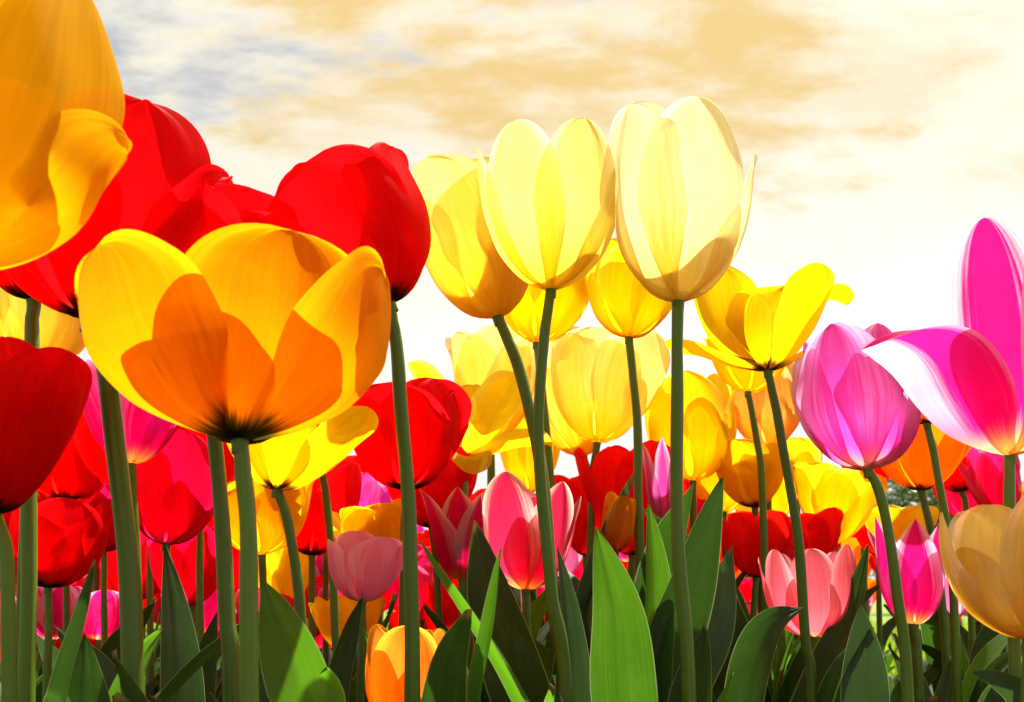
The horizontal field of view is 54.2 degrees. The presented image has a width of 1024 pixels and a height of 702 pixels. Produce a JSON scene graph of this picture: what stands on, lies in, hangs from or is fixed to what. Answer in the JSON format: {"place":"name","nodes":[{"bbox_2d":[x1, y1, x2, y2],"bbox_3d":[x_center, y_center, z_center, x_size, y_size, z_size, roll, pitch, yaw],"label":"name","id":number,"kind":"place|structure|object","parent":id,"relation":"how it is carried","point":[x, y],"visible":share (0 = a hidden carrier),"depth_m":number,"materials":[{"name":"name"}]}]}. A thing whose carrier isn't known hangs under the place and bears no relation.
{"place":"outdoors","nodes":[
{"label":"outdoors","id":0,"kind":"place"},
{"bbox_2d":[145,613,160,674],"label":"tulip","id":1,"kind":"object","parent":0,"point":[156,664],"visible":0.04,"depth_m":1.38,"materials":[{"name":"green plant"}]},
{"bbox_2d":[79,0,1023,599],"label":"sky","id":2,"kind":"structure","parent":0,"point":[879,131],"materials":[{"name":"white"}]},
{"bbox_2d":[146,600,967,675],"bbox_3d":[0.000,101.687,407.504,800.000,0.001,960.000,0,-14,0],"label":"lawn","id":3,"kind":"structure","parent":0,"point":[886,615],"depth_m":14.10,"materials":[{"name":"green plant"}]},
{"bbox_2d":[869,477,952,578],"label":"bush","id":4,"kind":"object","parent":3,"relation":"on","point":[903,497],"visible":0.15,"depth_m":14.98,"materials":[{"name":"green plant"}]},
{"bbox_2d":[146,616,1021,675],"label":"grass","id":5,"kind":"structure","parent":0,"point":[893,672],"depth_m":4.03,"materials":[{"name":"green plant"}]},
{"bbox_2d":[868,578,895,672],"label":"tulip","id":6,"kind":"object","parent":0,"point":[871,583],"visible":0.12,"depth_m":1.69,"materials":[{"name":"orange plant"}]},
{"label":"soil","id":7,"kind":"structure","parent":0,"visible":0},
{"bbox_2d":[3,511,16,583],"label":"tulip","id":8,"kind":"object","parent":7,"relation":"on","point":[6,516],"visible":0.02,"depth_m":0.58,"materials":[{"name":"red plant"}]},
{"bbox_2d":[35,490,52,701],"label":"tulip","id":9,"kind":"object","parent":7,"relation":"on","point":[38,689],"visible":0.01,"depth_m":0.75,"materials":[{"name":"red plant"}]},
{"bbox_2d":[0,336,94,701],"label":"tulip","id":10,"kind":"object","parent":7,"relation":"on","point":[44,393],"visible":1,"depth_m":0.36,"materials":[{"name":"red plant"}]},
{"bbox_2d":[15,586,81,646],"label":"tulip","id":11,"kind":"object","parent":7,"relation":"on","point":[57,596],"visible":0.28,"depth_m":0.74,"materials":[{"name":"pink plant"}]},
{"bbox_2d":[0,0,131,269],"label":"tulip","id":12,"kind":"object","parent":7,"relation":"on","point":[65,145],"visible":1,"depth_m":0.29,"materials":[{"name":"orange plant"}]},
{"bbox_2d":[0,288,145,677],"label":"tulip","id":13,"kind":"object","parent":7,"relation":"on","point":[59,329],"visible":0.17,"depth_m":0.51,"materials":[{"name":"yellow plant"}]},
{"bbox_2d":[55,634,94,649],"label":"tulip","id":14,"kind":"object","parent":7,"relation":"on","point":[59,644],"visible":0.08,"depth_m":0.79,"materials":[{"name":"red plant"}]},
{"bbox_2d":[9,490,162,701],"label":"tulip","id":15,"kind":"object","parent":7,"relation":"on","point":[73,536],"visible":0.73,"depth_m":0.54,"materials":[{"name":"red plant"}]},
{"bbox_2d":[93,563,98,591],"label":"tulip","id":16,"kind":"object","parent":7,"relation":"on","point":[96,580],"visible":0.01,"depth_m":0.88,"materials":[{"name":"green plant"}]},
{"bbox_2d":[37,436,155,674],"bbox_3d":[-0.290,0.210,0.686,0.140,0.344,0.078,-3,-14,12],"label":"tulip","id":17,"kind":"object","parent":7,"relation":"on","point":[72,475],"visible":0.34,"depth_m":0.70,"materials":[{"name":"red plant"}]},
{"bbox_2d":[83,590,119,649],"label":"tulip","id":18,"kind":"object","parent":7,"relation":"on","point":[92,628],"visible":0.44,"depth_m":0.80,"materials":[{"name":"pink plant"}]},
{"bbox_2d":[91,567,118,592],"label":"tulip","id":19,"kind":"object","parent":7,"relation":"on","point":[111,586],"visible":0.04,"depth_m":0.94,"materials":[{"name":"red plant"}]},
{"bbox_2d":[77,482,159,700],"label":"tulip","id":20,"kind":"object","parent":7,"relation":"on","point":[100,494],"visible":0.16,"depth_m":0.73,"materials":[{"name":"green plant"}]},
{"bbox_2d":[4,94,233,701],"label":"tulip","id":21,"kind":"object","parent":7,"relation":"on","point":[165,171],"visible":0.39,"depth_m":0.40,"materials":[{"name":"red plant"}]},
{"bbox_2d":[55,411,193,701],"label":"tulip","id":22,"kind":"object","parent":7,"relation":"on","point":[92,453],"visible":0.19,"depth_m":0.60,"materials":[{"name":"red plant"}]},
{"bbox_2d":[0,269,258,701],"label":"tulip","id":23,"kind":"object","parent":7,"relation":"on","point":[26,676],"visible":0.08,"depth_m":0.45,"materials":[{"name":"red plant"}]},
{"bbox_2d":[107,531,159,684],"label":"tulip","id":24,"kind":"object","parent":7,"relation":"on","point":[112,567],"visible":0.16,"depth_m":0.88,"materials":[{"name":"red plant"}]},
{"bbox_2d":[68,354,204,701],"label":"tulip","id":25,"kind":"object","parent":7,"relation":"on","point":[148,435],"visible":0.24,"depth_m":0.51,"materials":[{"name":"pink plant"}]},
{"bbox_2d":[153,595,161,624],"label":"tulip","id":26,"kind":"object","parent":7,"relation":"on","point":[157,607],"visible":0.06,"depth_m":1.45,"materials":[{"name":"red plant"}]},
{"bbox_2d":[136,430,223,701],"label":"tulip","id":27,"kind":"object","parent":7,"relation":"on","point":[174,496],"visible":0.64,"depth_m":0.57,"materials":[{"name":"red plant"}]},
{"bbox_2d":[146,522,217,701],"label":"tulip","id":28,"kind":"object","parent":7,"relation":"on","point":[183,556],"visible":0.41,"depth_m":0.68,"materials":[{"name":"red plant"}]},
{"bbox_2d":[146,543,221,694],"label":"tulip","id":29,"kind":"object","parent":7,"relation":"on","point":[150,628],"visible":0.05,"depth_m":0.77,"materials":[{"name":"green plant"}]},
{"bbox_2d":[156,431,234,701],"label":"tulip","id":30,"kind":"object","parent":7,"relation":"on","point":[229,463],"visible":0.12,"depth_m":0.64,"materials":[{"name":"red plant"}]},
{"bbox_2d":[204,592,219,632],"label":"tulip","id":31,"kind":"object","parent":7,"relation":"on","point":[210,606],"visible":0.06,"depth_m":0.86,"materials":[{"name":"pink plant"}]},
{"bbox_2d":[148,182,293,701],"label":"tulip","id":32,"kind":"object","parent":7,"relation":"on","point":[225,204],"visible":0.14,"depth_m":0.41,"materials":[{"name":"red plant"}]},
{"bbox_2d":[215,546,239,620],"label":"tulip","id":33,"kind":"object","parent":7,"relation":"on","point":[236,553],"visible":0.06,"depth_m":0.82,"materials":[{"name":"red plant"}]},
{"bbox_2d":[74,223,390,701],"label":"tulip","id":34,"kind":"object","parent":7,"relation":"on","point":[240,338],"visible":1,"depth_m":0.33,"materials":[{"name":"orange plant"}]},
{"bbox_2d":[234,588,294,675],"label":"tulip","id":35,"kind":"object","parent":7,"relation":"on","point":[289,599],"visible":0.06,"depth_m":0.78,"materials":[{"name":"red plant"}]},
{"bbox_2d":[258,547,315,597],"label":"tulip","id":36,"kind":"object","parent":7,"relation":"on","point":[279,578],"visible":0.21,"depth_m":0.80,"materials":[{"name":"yellow plant"}]},
{"bbox_2d":[227,480,356,679],"bbox_3d":[-0.140,0.228,0.647,0.122,0.291,0.068,0,-14,0],"label":"tulip","id":37,"kind":"object","parent":7,"relation":"on","point":[271,537],"visible":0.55,"depth_m":0.65,"materials":[{"name":"plant"}]},
{"bbox_2d":[208,406,377,701],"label":"tulip","id":38,"kind":"object","parent":7,"relation":"on","point":[293,461],"visible":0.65,"depth_m":0.49,"materials":[{"name":"yellow plant"}]},
{"bbox_2d":[304,576,322,636],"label":"tulip","id":39,"kind":"object","parent":7,"relation":"on","point":[318,580],"visible":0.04,"depth_m":0.91,"materials":[{"name":"red plant"}]},
{"bbox_2d":[315,555,322,575],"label":"tulip","id":40,"kind":"object","parent":7,"relation":"on","point":[319,565],"visible":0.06,"depth_m":1.23,"materials":[{"name":"pink plant"}]},
{"bbox_2d":[322,552,331,665],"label":"tulip","id":41,"kind":"object","parent":7,"relation":"on","point":[327,655],"visible":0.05,"depth_m":0.82,"materials":[{"name":"green plant"}]},
{"bbox_2d":[315,585,341,598],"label":"tulip","id":42,"kind":"object","parent":7,"relation":"on","point":[319,590],"visible":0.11,"depth_m":0.88,"materials":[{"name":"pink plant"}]},
{"bbox_2d":[296,462,361,641],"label":"tulip","id":43,"kind":"object","parent":7,"relation":"on","point":[344,483],"visible":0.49,"depth_m":0.76,"materials":[{"name":"red plant"}]},
{"bbox_2d":[308,594,385,646],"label":"tulip","id":44,"kind":"object","parent":7,"relation":"on","point":[320,608],"visible":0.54,"depth_m":0.68,"materials":[{"name":"orange plant"}]},
{"bbox_2d":[319,455,383,653],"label":"tulip","id":45,"kind":"object","parent":7,"relation":"on","point":[352,458],"visible":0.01,"depth_m":0.95,"materials":[{"name":"red plant"}]},
{"bbox_2d":[317,423,397,689],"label":"tulip","id":46,"kind":"object","parent":7,"relation":"on","point":[334,613],"visible":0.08,"depth_m":0.65,"materials":[{"name":"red plant"}]},
{"bbox_2d":[244,142,471,701],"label":"tulip","id":47,"kind":"object","parent":7,"relation":"on","point":[347,199],"visible":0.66,"depth_m":0.44,"materials":[{"name":"red plant"}]},
{"bbox_2d":[326,473,391,667],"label":"tulip","id":48,"kind":"object","parent":7,"relation":"on","point":[373,491],"visible":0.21,"depth_m":0.80,"materials":[{"name":"pink plant"}]},
{"bbox_2d":[327,531,402,701],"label":"tulip","id":49,"kind":"object","parent":7,"relation":"on","point":[365,568],"visible":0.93,"depth_m":0.55,"materials":[{"name":"pink plant"}]},
{"bbox_2d":[332,498,401,624],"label":"tulip","id":50,"kind":"object","parent":7,"relation":"on","point":[379,520],"visible":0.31,"depth_m":0.69,"materials":[{"name":"orange plant"}]},
{"bbox_2d":[365,624,445,701],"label":"tulip","id":51,"kind":"object","parent":7,"relation":"on","point":[385,668],"visible":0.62,"depth_m":0.46,"materials":[{"name":"orange plant"}]},
{"bbox_2d":[386,611,428,629],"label":"tulip","id":52,"kind":"object","parent":7,"relation":"on","point":[393,620],"visible":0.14,"depth_m":1.00,"materials":[{"name":"red plant"}]},
{"bbox_2d":[348,377,471,701],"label":"tulip","id":53,"kind":"object","parent":7,"relation":"on","point":[439,412],"visible":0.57,"depth_m":0.60,"materials":[{"name":"red plant"}]},
{"bbox_2d":[388,555,452,629],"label":"tulip","id":54,"kind":"object","parent":7,"relation":"on","point":[425,570],"visible":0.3,"depth_m":0.80,"materials":[{"name":"red plant"}]},
{"bbox_2d":[386,447,477,628],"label":"tulip","id":55,"kind":"object","parent":7,"relation":"on","point":[445,483],"visible":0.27,"depth_m":0.71,"materials":[{"name":"red plant"}]},
{"bbox_2d":[417,530,457,586],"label":"tulip","id":56,"kind":"object","parent":7,"relation":"on","point":[424,537],"visible":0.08,"depth_m":0.95,"materials":[{"name":"red plant"}]},
{"bbox_2d":[423,582,458,630],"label":"tulip","id":57,"kind":"object","parent":7,"relation":"on","point":[450,614],"visible":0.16,"depth_m":0.75,"materials":[{"name":"red plant"}]},
{"bbox_2d":[419,487,484,701],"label":"tulip","id":58,"kind":"object","parent":7,"relation":"on","point":[452,520],"visible":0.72,"depth_m":0.69,"materials":[{"name":"pink plant"}]},
{"bbox_2d":[408,360,551,701],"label":"tulip","id":59,"kind":"object","parent":7,"relation":"on","point":[495,399],"visible":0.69,"depth_m":0.71,"materials":[{"name":"yellow plant"}]},
{"bbox_2d":[411,153,558,701],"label":"tulip","id":60,"kind":"object","parent":7,"relation":"on","point":[472,274],"visible":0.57,"depth_m":0.54,"materials":[{"name":"yellow plant"}]},
{"bbox_2d":[445,324,558,643],"bbox_3d":[0.006,0.193,0.794,0.118,0.429,0.096,-7,-16,27],"label":"tulip","id":61,"kind":"object","parent":7,"relation":"on","point":[479,355],"visible":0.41,"depth_m":0.81,"materials":[{"name":"yellow plant"}]},
{"bbox_2d":[420,117,614,701],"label":"tulip","id":62,"kind":"object","parent":7,"relation":"on","point":[547,207],"visible":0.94,"depth_m":0.49,"materials":[{"name":"yellow plant"}]},
{"bbox_2d":[500,415,559,646],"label":"tulip","id":63,"kind":"object","parent":7,"relation":"on","point":[518,462],"visible":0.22,"depth_m":0.93,"materials":[{"name":"yellow plant"}]},
{"bbox_2d":[481,472,580,634],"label":"tulip","id":64,"kind":"object","parent":7,"relation":"on","point":[510,516],"visible":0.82,"depth_m":0.56,"materials":[{"name":"pink plant"}]},
{"bbox_2d":[430,266,635,685],"bbox_3d":[0.012,0.151,0.701,0.146,0.466,0.079,0,-14,0],"label":"tulip","id":65,"kind":"object","parent":7,"relation":"on","point":[523,318],"visible":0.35,"depth_m":0.72,"materials":[{"name":"yellow plant"}]},
{"bbox_2d":[540,547,581,649],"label":"tulip","id":66,"kind":"object","parent":7,"relation":"on","point":[572,560],"visible":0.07,"depth_m":0.88,"materials":[{"name":"pink plant"}]},
{"bbox_2d":[532,355,601,466],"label":"tulip","id":67,"kind":"object","parent":7,"relation":"on","point":[566,438],"visible":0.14,"depth_m":0.85,"materials":[{"name":"yellow plant"}]},
{"bbox_2d":[554,475,595,569],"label":"tulip","id":68,"kind":"object","parent":7,"relation":"on","point":[579,543],"visible":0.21,"depth_m":0.81,"materials":[{"name":"red plant"}]},
{"bbox_2d":[573,557,620,579],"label":"tulip","id":69,"kind":"object","parent":7,"relation":"on","point":[578,572],"visible":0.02,"depth_m":1.03,"materials":[{"name":"pink plant"}]},
{"bbox_2d":[533,326,669,682],"bbox_3d":[0.062,0.188,0.755,0.120,0.420,0.109,-9,-17,33],"label":"tulip","id":70,"kind":"object","parent":7,"relation":"on","point":[589,376],"visible":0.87,"depth_m":0.77,"materials":[{"name":"yellow plant"}]},
{"bbox_2d":[602,492,635,557],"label":"tulip","id":71,"kind":"object","parent":7,"relation":"on","point":[619,514],"visible":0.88,"depth_m":0.68,"materials":[{"name":"orange plant"}]},
{"bbox_2d":[573,440,669,583],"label":"tulip","id":72,"kind":"object","parent":7,"relation":"on","point":[612,469],"visible":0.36,"depth_m":0.76,"materials":[{"name":"red plant"}]},
{"bbox_2d":[585,238,692,610],"bbox_3d":[0.077,0.142,0.667,0.106,0.466,0.092,7,-16,-26],"label":"tulip","id":73,"kind":"object","parent":7,"relation":"on","point":[626,305],"visible":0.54,"depth_m":0.70,"materials":[{"name":"yellow plant"}]},
{"bbox_2d":[643,438,670,518],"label":"tulip","id":74,"kind":"object","parent":7,"relation":"on","point":[657,476],"visible":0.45,"depth_m":0.73,"materials":[{"name":"pink plant"}]},
{"bbox_2d":[590,96,757,701],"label":"tulip","id":75,"kind":"object","parent":7,"relation":"on","point":[683,190],"visible":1,"depth_m":0.48,"materials":[{"name":"beige plant"}]},
{"bbox_2d":[645,370,746,591],"bbox_3d":[0.146,0.211,0.776,0.078,0.386,0.082,0,-14,0],"label":"tulip","id":76,"kind":"object","parent":7,"relation":"on","point":[710,425],"visible":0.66,"depth_m":0.78,"materials":[{"name":"yellow plant"}]},
{"bbox_2d":[696,472,738,701],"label":"tulip","id":77,"kind":"object","parent":7,"relation":"on","point":[705,487],"visible":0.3,"depth_m":0.84,"materials":[{"name":"yellow plant"}]},
{"bbox_2d":[739,577,751,603],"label":"tulip","id":78,"kind":"object","parent":7,"relation":"on","point":[745,587],"visible":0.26,"depth_m":2.07,"materials":[{"name":"red plant"}]},
{"bbox_2d":[721,510,791,697],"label":"tulip","id":79,"kind":"object","parent":7,"relation":"on","point":[741,532],"visible":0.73,"depth_m":0.75,"materials":[{"name":"red plant"}]},
{"bbox_2d":[735,504,779,646],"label":"tulip","id":80,"kind":"object","parent":7,"relation":"on","point":[739,507],"visible":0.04,"depth_m":1.30,"materials":[{"name":"orange plant"}]},
{"bbox_2d":[716,439,799,686],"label":"tulip","id":81,"kind":"object","parent":7,"relation":"on","point":[737,470],"visible":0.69,"depth_m":0.78,"materials":[{"name":"orange plant"}]},
{"bbox_2d":[719,362,800,681],"bbox_3d":[0.209,0.213,0.839,0.116,0.413,0.154,0,-14,0],"label":"tulip","id":82,"kind":"object","parent":7,"relation":"on","point":[763,410],"visible":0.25,"depth_m":0.83,"materials":[{"name":"orange plant"}]},
{"bbox_2d":[644,336,879,701],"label":"tulip","id":83,"kind":"object","parent":7,"relation":"on","point":[748,383],"visible":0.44,"depth_m":0.72,"materials":[{"name":"plant"}]},
{"bbox_2d":[665,263,873,701],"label":"tulip","id":84,"kind":"object","parent":7,"relation":"on","point":[746,323],"visible":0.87,"depth_m":0.58,"materials":[{"name":"yellow plant"}]},
{"bbox_2d":[772,477,796,680],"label":"tulip","id":85,"kind":"object","parent":7,"relation":"on","point":[779,501],"visible":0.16,"depth_m":0.86,"materials":[{"name":"yellow plant"}]},
{"bbox_2d":[787,437,821,642],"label":"tulip","id":86,"kind":"object","parent":7,"relation":"on","point":[802,449],"visible":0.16,"depth_m":0.96,"materials":[{"name":"yellow plant"}]},
{"bbox_2d":[778,507,843,675],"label":"tulip","id":87,"kind":"object","parent":7,"relation":"on","point":[821,530],"visible":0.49,"depth_m":0.75,"materials":[{"name":"red plant"}]},
{"bbox_2d":[758,544,889,701],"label":"tulip","id":88,"kind":"object","parent":7,"relation":"on","point":[839,622],"visible":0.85,"depth_m":0.58,"materials":[{"name":"pink plant"}]},
{"bbox_2d":[786,517,890,693],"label":"tulip","id":89,"kind":"object","parent":7,"relation":"on","point":[790,554],"visible":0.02,"depth_m":0.90,"materials":[{"name":"red plant"}]},
{"bbox_2d":[790,461,887,701],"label":"tulip","id":90,"kind":"object","parent":7,"relation":"on","point":[821,486],"visible":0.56,"depth_m":0.77,"materials":[{"name":"yellow plant"}]},
{"bbox_2d":[841,466,895,652],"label":"tulip","id":91,"kind":"object","parent":7,"relation":"on","point":[888,626],"visible":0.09,"depth_m":0.94,"materials":[{"name":"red plant"}]},
{"bbox_2d":[841,538,898,692],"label":"tulip","id":92,"kind":"object","parent":7,"relation":"on","point":[853,543],"visible":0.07,"depth_m":1.06,"materials":[{"name":"orange plant"}]},
{"bbox_2d":[792,322,988,701],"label":"tulip","id":93,"kind":"object","parent":7,"relation":"on","point":[856,408],"visible":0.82,"depth_m":0.49,"materials":[{"name":"pink plant"}]},
{"bbox_2d":[855,524,925,679],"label":"tulip","id":94,"kind":"object","parent":7,"relation":"on","point":[862,536],"visible":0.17,"depth_m":0.85,"materials":[{"name":"red plant"}]},
{"bbox_2d":[869,554,911,686],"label":"tulip","id":95,"kind":"object","parent":7,"relation":"on","point":[872,562],"visible":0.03,"depth_m":0.98,"materials":[{"name":"red plant"}]},
{"bbox_2d":[865,505,941,701],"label":"tulip","id":96,"kind":"object","parent":7,"relation":"on","point":[903,518],"visible":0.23,"depth_m":0.81,"materials":[{"name":"orange plant"}]},
{"bbox_2d":[867,517,944,701],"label":"tulip","id":97,"kind":"object","parent":7,"relation":"on","point":[922,573],"visible":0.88,"depth_m":0.63,"materials":[{"name":"pink plant"}]},
{"bbox_2d":[881,423,971,701],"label":"tulip","id":98,"kind":"object","parent":7,"relation":"on","point":[911,468],"visible":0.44,"depth_m":0.74,"materials":[{"name":"orange plant"}]},
{"bbox_2d":[883,604,979,642],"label":"tulip","id":99,"kind":"object","parent":7,"relation":"on","point":[976,623],"visible":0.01,"depth_m":0.94,"materials":[{"name":"green plant"}]},
{"bbox_2d":[859,218,1023,677],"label":"tulip","id":100,"kind":"object","parent":7,"relation":"on","point":[959,376],"visible":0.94,"depth_m":0.43,"materials":[{"name":"pink plant"}]},
{"bbox_2d":[920,449,980,694],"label":"tulip","id":101,"kind":"object","parent":7,"relation":"on","point":[930,628],"visible":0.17,"depth_m":0.82,"materials":[{"name":"green plant"}]},
{"bbox_2d":[944,575,966,623],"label":"tulip","id":102,"kind":"object","parent":7,"relation":"on","point":[962,610],"visible":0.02,"depth_m":0.97,"materials":[{"name":"pink plant"}]},
{"bbox_2d":[894,412,1022,701],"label":"tulip","id":103,"kind":"object","parent":7,"relation":"on","point":[971,687],"visible":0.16,"depth_m":0.64,"materials":[{"name":"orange plant"}]},
{"bbox_2d":[921,447,1021,701],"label":"tulip","id":104,"kind":"object","parent":7,"relation":"on","point":[982,473],"visible":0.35,"depth_m":0.79,"materials":[{"name":"pink plant"}]},
{"bbox_2d":[932,459,1020,658],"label":"tulip","id":105,"kind":"object","parent":7,"relation":"on","point":[954,501],"visible":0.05,"depth_m":0.87,"materials":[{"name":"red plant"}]},
{"bbox_2d":[939,496,1023,701],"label":"tulip","id":106,"kind":"object","parent":7,"relation":"on","point":[982,551],"visible":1,"depth_m":0.40,"materials":[{"name":"plant"}]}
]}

